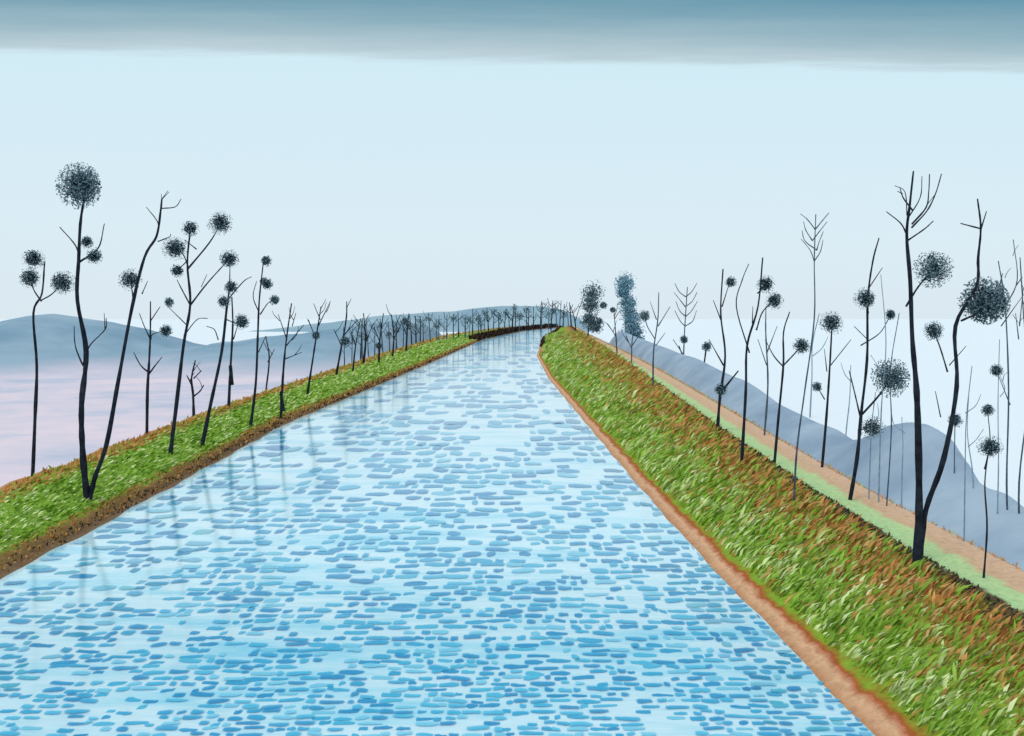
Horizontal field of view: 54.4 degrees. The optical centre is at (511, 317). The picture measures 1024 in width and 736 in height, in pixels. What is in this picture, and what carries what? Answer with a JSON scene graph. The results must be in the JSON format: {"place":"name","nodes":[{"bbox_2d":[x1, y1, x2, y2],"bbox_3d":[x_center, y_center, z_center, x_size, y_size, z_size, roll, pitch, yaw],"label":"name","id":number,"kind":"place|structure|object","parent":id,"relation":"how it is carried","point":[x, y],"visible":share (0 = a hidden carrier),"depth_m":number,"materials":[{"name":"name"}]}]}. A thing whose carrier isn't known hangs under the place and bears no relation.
{"place":"outdoors","nodes":[
{"label":"outdoors","id":0,"kind":"place"},
{"bbox_2d":[0,314,441,379],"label":"hill","id":1,"kind":"structure","parent":0,"point":[58,357],"depth_m":228.50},
{"bbox_2d":[0,332,480,550],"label":"grass","id":2,"kind":"structure","parent":0,"point":[425,350],"depth_m":42.53,"materials":[{"name":"green plant"}]},
{"bbox_2d":[248,306,592,331],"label":"hill","id":3,"kind":"structure","parent":0,"point":[373,319],"depth_m":874.09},
{"bbox_2d":[0,328,874,735],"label":"river","id":4,"kind":"structure","parent":0,"point":[482,538],"depth_m":21.12,"materials":[{"name":"liquid"}]},
{"bbox_2d":[0,319,1023,735],"bbox_3d":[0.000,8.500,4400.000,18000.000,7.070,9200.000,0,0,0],"label":"ground","id":5,"kind":"structure","parent":0,"point":[872,707],"depth_m":100.58,"materials":[{"name":"green plant"}]},
{"bbox_2d":[18,249,74,476],"bbox_3d":[-15.188,1.556,32.293,1.890,7.497,1.449,0,0,0],"label":"leafy tree","id":6,"kind":"object","parent":5,"relation":"on","point":[34,259],"visible":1,"depth_m":32.22,"materials":[{"name":"black plant"}]},
{"bbox_2d":[55,162,180,501],"bbox_3d":[-12.000,0.534,29.994,3.621,10.427,1.698,0,0,0],"label":"leafy tree","id":7,"kind":"object","parent":5,"relation":"on","point":[83,184],"visible":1,"depth_m":30.20,"materials":[{"name":"black plant"}]},
{"bbox_2d":[133,301,172,433],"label":"leafy tree","id":8,"kind":"object","parent":5,"relation":"on","point":[166,331],"visible":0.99,"depth_m":43.53,"materials":[{"name":"black plant"}]},
{"bbox_2d":[186,360,203,416],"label":"bare tree","id":9,"kind":"object","parent":5,"relation":"on","point":[193,396],"visible":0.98,"depth_m":52.54,"materials":[{"name":"black plant"}]},
{"bbox_2d":[161,210,238,454],"bbox_3d":[-12.544,0.712,39.765,3.359,9.894,1.474,0,0,17],"label":"leafy tree","id":10,"kind":"object","parent":5,"relation":"on","point":[219,222],"visible":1,"depth_m":39.86,"materials":[{"name":"black plant"}]},
{"bbox_2d":[200,269,251,446],"bbox_3d":[-12.178,1.646,42.864,2.409,8.189,1.154,0,0,24],"label":"leafy tree","id":11,"kind":"object","parent":5,"relation":"on","point":[241,321],"visible":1,"depth_m":42.84,"materials":[{"name":"black plant"}]},
{"bbox_2d":[227,297,237,406],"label":"bare tree","id":12,"kind":"object","parent":5,"relation":"on","point":[230,381],"visible":0.91,"depth_m":55.97,"materials":[{"name":"black plant"}]},
{"bbox_2d":[249,255,279,426],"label":"leafy tree","id":13,"kind":"object","parent":5,"relation":"on","point":[264,282],"visible":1,"depth_m":51.05,"materials":[{"name":"black plant"}]},
{"bbox_2d":[263,337,274,389],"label":"bare tree","id":14,"kind":"object","parent":5,"relation":"on","point":[269,356],"visible":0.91,"depth_m":162.01,"materials":[{"name":"black plant"}]},
{"bbox_2d":[0,324,539,493],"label":"dry grass","id":15,"kind":"structure","parent":5,"relation":"on","point":[11,487],"depth_m":45.44,"materials":[{"name":"brown plant"}]},
{"bbox_2d":[0,327,553,570],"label":"dry grass","id":16,"kind":"structure","parent":5,"relation":"on","point":[248,432],"depth_m":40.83,"materials":[{"name":"brown plant"}]},
{"bbox_2d":[272,303,303,417],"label":"bare tree","id":17,"kind":"object","parent":5,"relation":"on","point":[282,406],"visible":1,"depth_m":56.85,"materials":[{"name":"black plant"}]},
{"bbox_2d":[306,300,330,393],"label":"tree","id":18,"kind":"object","parent":5,"relation":"on","point":[316,335],"visible":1,"depth_m":69.60,"materials":[{"name":"black plant"}]},
{"bbox_2d":[334,300,356,374],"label":"leafy tree","id":19,"kind":"object","parent":5,"relation":"on","point":[345,341],"visible":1,"depth_m":88.51,"materials":[{"name":"black plant"}]},
{"bbox_2d":[349,315,360,370],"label":"bare tree","id":20,"kind":"object","parent":5,"relation":"on","point":[354,341],"visible":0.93,"depth_m":96.64,"materials":[{"name":"black plant"}]},
{"bbox_2d":[362,313,377,364],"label":"bare tree","id":21,"kind":"object","parent":5,"relation":"on","point":[364,355],"visible":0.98,"depth_m":108.17,"materials":[{"name":"black plant"}]},
{"bbox_2d":[369,313,387,361],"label":"leafy tree","id":22,"kind":"object","parent":5,"relation":"on","point":[378,345],"visible":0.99,"depth_m":114.85,"materials":[{"name":"black plant"}]},
{"bbox_2d":[386,305,408,356],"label":"leafy tree","id":23,"kind":"object","parent":5,"relation":"on","point":[404,321],"visible":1,"depth_m":131.02,"materials":[{"name":"black plant"}]},
{"bbox_2d":[400,314,408,350],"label":"bare tree","id":24,"kind":"object","parent":5,"relation":"on","point":[406,332],"visible":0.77,"depth_m":150.45,"materials":[{"name":"black plant"}]},
{"bbox_2d":[339,298,574,364],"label":"distant tree row","id":25,"kind":"object","parent":5,"relation":"on","point":[553,311],"visible":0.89,"depth_m":274.69,"materials":[{"name":"black plant"}]},
{"bbox_2d":[468,323,557,340],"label":"dark scrub","id":26,"kind":"object","parent":5,"relation":"on","point":[487,334],"visible":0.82,"depth_m":347.31,"materials":[{"name":"black plant"}]},
{"bbox_2d":[539,326,561,346],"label":"dark scrub","id":27,"kind":"object","parent":5,"relation":"on","point":[542,340],"visible":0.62,"depth_m":266.82,"materials":[{"name":"brown plant"}]},
{"bbox_2d":[570,294,583,331],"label":"bare tree","id":28,"kind":"object","parent":5,"relation":"on","point":[576,316],"visible":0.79,"depth_m":310.56,"materials":[{"name":"black plant"}]},
{"bbox_2d":[578,280,605,336],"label":"leafy tree","id":29,"kind":"object","parent":5,"relation":"on","point":[592,304],"visible":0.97,"depth_m":230.68,"materials":[{"name":"grey plant"}]},
{"bbox_2d":[596,301,619,353],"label":"leafy tree","id":30,"kind":"object","parent":5,"relation":"on","point":[604,306],"visible":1,"depth_m":138.57,"materials":[{"name":"black plant"}]},
{"bbox_2d":[614,271,646,339],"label":"leafy tree","id":31,"kind":"object","parent":5,"relation":"on","point":[628,306],"visible":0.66,"depth_m":344.72,"materials":[{"name":"blue plant"}]},
{"bbox_2d":[621,318,641,361],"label":"bare tree","id":32,"kind":"object","parent":5,"relation":"on","point":[626,338],"visible":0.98,"depth_m":110.45,"materials":[{"name":"grey plant"}]},
{"bbox_2d":[639,292,669,386],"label":"leafy tree","id":33,"kind":"object","parent":5,"relation":"on","point":[644,315],"visible":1,"depth_m":69.65,"materials":[{"name":"grey plant"}]},
{"bbox_2d":[679,334,687,353],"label":"leafy tree","id":34,"kind":"object","parent":5,"relation":"on","point":[683,339],"visible":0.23,"depth_m":174.87,"materials":[{"name":"black plant"}]},
{"bbox_2d":[673,283,697,354],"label":"bare tree","id":35,"kind":"object","parent":5,"relation":"on","point":[684,324],"visible":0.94,"depth_m":184.72,"materials":[{"name":"grey plant"}]},
{"bbox_2d":[701,341,710,361],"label":"leafy tree","id":36,"kind":"object","parent":5,"relation":"on","point":[705,346],"visible":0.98,"depth_m":159.29,"materials":[{"name":"black plant"}]},
{"bbox_2d":[709,269,738,428],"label":"leafy tree","id":37,"kind":"object","parent":5,"relation":"on","point":[721,388],"visible":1,"depth_m":43.51,"materials":[{"name":"black plant"}]},
{"bbox_2d":[736,257,783,460],"bbox_3d":[8.759,1.582,34.757,1.739,7.387,0.824,0,0,-17],"label":"leafy tree","id":38,"kind":"object","parent":5,"relation":"on","point":[774,301],"visible":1,"depth_m":34.69,"materials":[{"name":"black plant"}]},
{"bbox_2d":[758,309,776,434],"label":"bare tree","id":39,"kind":"object","parent":5,"relation":"on","point":[766,411],"visible":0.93,"depth_m":42.34,"materials":[{"name":"grey plant"}]},
{"bbox_2d":[540,329,1023,735],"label":"grass","id":40,"kind":"structure","parent":5,"relation":"on","point":[577,355],"depth_m":22.44,"materials":[{"name":"green plant"}]},
{"bbox_2d":[765,312,809,462],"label":"leafy tree","id":41,"kind":"object","parent":5,"relation":"on","point":[801,346],"visible":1,"depth_m":33.85,"materials":[{"name":"black plant"}]},
{"bbox_2d":[576,327,1020,568],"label":"dry grass","id":42,"kind":"structure","parent":5,"relation":"on","point":[809,455],"depth_m":39.80,"materials":[{"name":"brown plant"}]},
{"bbox_2d":[793,213,828,500],"bbox_3d":[8.345,1.187,27.645,1.061,8.195,0.572,0,0,-20],"label":"bare tree","id":43,"kind":"object","parent":5,"relation":"on","point":[814,259],"visible":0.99,"depth_m":27.59,"materials":[{"name":"grey plant"}]},
{"bbox_2d":[809,313,827,417],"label":"bare tree","id":44,"kind":"object","parent":5,"relation":"on","point":[812,368],"visible":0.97,"depth_m":119.68,"materials":[{"name":"black plant"}]},
{"bbox_2d":[812,311,850,466],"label":"leafy tree","id":45,"kind":"object","parent":5,"relation":"on","point":[830,322],"visible":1,"depth_m":33.27,"materials":[{"name":"black plant"}]},
{"bbox_2d":[841,364,851,434],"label":"bare tree","id":46,"kind":"object","parent":5,"relation":"on","point":[849,397],"visible":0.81,"depth_m":78.43,"materials":[{"name":"grey plant"}]},
{"bbox_2d":[868,392,878,498],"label":"bare tree","id":47,"kind":"object","parent":5,"relation":"on","point":[872,422],"visible":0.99,"depth_m":27.40,"materials":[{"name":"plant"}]},
{"bbox_2d":[871,274,886,501],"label":"bare tree","id":48,"kind":"object","parent":5,"relation":"on","point":[881,403],"visible":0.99,"depth_m":26.97,"materials":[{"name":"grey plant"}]},
{"bbox_2d":[848,238,910,499],"bbox_3d":[10.081,1.491,27.314,1.703,7.381,1.122,0,0,0],"label":"leafy tree","id":49,"kind":"object","parent":5,"relation":"on","point":[867,298],"visible":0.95,"depth_m":27.28,"materials":[{"name":"black plant"}]},
{"bbox_2d":[886,313,899,505],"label":"bare tree","id":50,"kind":"object","parent":5,"relation":"on","point":[891,417],"visible":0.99,"depth_m":26.50,"materials":[{"name":"grey plant"}]},
{"bbox_2d":[891,413,904,505],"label":"bare tree","id":51,"kind":"object","parent":5,"relation":"on","point":[902,460],"visible":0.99,"depth_m":26.24,"materials":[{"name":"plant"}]},
{"bbox_2d":[886,171,1010,563],"bbox_3d":[8.835,1.110,20.277,2.548,8.124,1.102,0,0,0],"label":"leafy tree","id":52,"kind":"object","parent":5,"relation":"on","point":[986,302],"visible":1,"depth_m":20.09,"materials":[{"name":"black plant"}]},
{"bbox_2d":[947,412,963,473],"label":"leafy tree","id":53,"kind":"object","parent":5,"relation":"on","point":[957,419],"visible":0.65,"depth_m":56.54,"materials":[{"name":"grey plant"}]},
{"bbox_2d":[963,367,980,540],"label":"bare tree","id":54,"kind":"object","parent":5,"relation":"on","point":[965,456],"visible":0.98,"depth_m":22.26,"materials":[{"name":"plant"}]},
{"bbox_2d":[967,391,983,487],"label":"bare tree","id":55,"kind":"object","parent":5,"relation":"on","point":[969,447],"visible":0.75,"depth_m":55.02,"materials":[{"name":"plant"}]},
{"bbox_2d":[976,404,1003,577],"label":"leafy tree","id":56,"kind":"object","parent":5,"relation":"on","point":[989,445],"visible":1,"depth_m":19.13,"materials":[{"name":"black plant"}]},
{"bbox_2d":[997,339,1004,513],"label":"bare tree","id":57,"kind":"object","parent":5,"relation":"on","point":[998,430],"visible":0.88,"depth_m":50.46,"materials":[{"name":"grey plant"}]},
{"bbox_2d":[988,239,1023,509],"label":"leafy tree","id":58,"kind":"object","parent":5,"relation":"on","point":[994,370],"visible":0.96,"depth_m":50.60,"materials":[{"name":"grey plant"}]},
{"bbox_2d":[1013,257,1023,513],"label":"bare tree","id":59,"kind":"object","parent":5,"relation":"on","point":[1022,303],"visible":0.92,"depth_m":49.08,"materials":[{"name":"grey plant"}]},
{"bbox_2d":[0,0,1023,318],"label":"sky","id":60,"kind":"structure","parent":0,"point":[405,156],"materials":[{"name":"blue"}]},
{"bbox_2d":[570,325,1023,627],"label":"dry grass","id":61,"kind":"structure","parent":0,"point":[938,567],"depth_m":22.07,"materials":[{"name":"brown plant"}]},
{"bbox_2d":[609,331,1023,570],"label":"hill","id":62,"kind":"structure","parent":0,"point":[1005,530],"depth_m":60.45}
]}

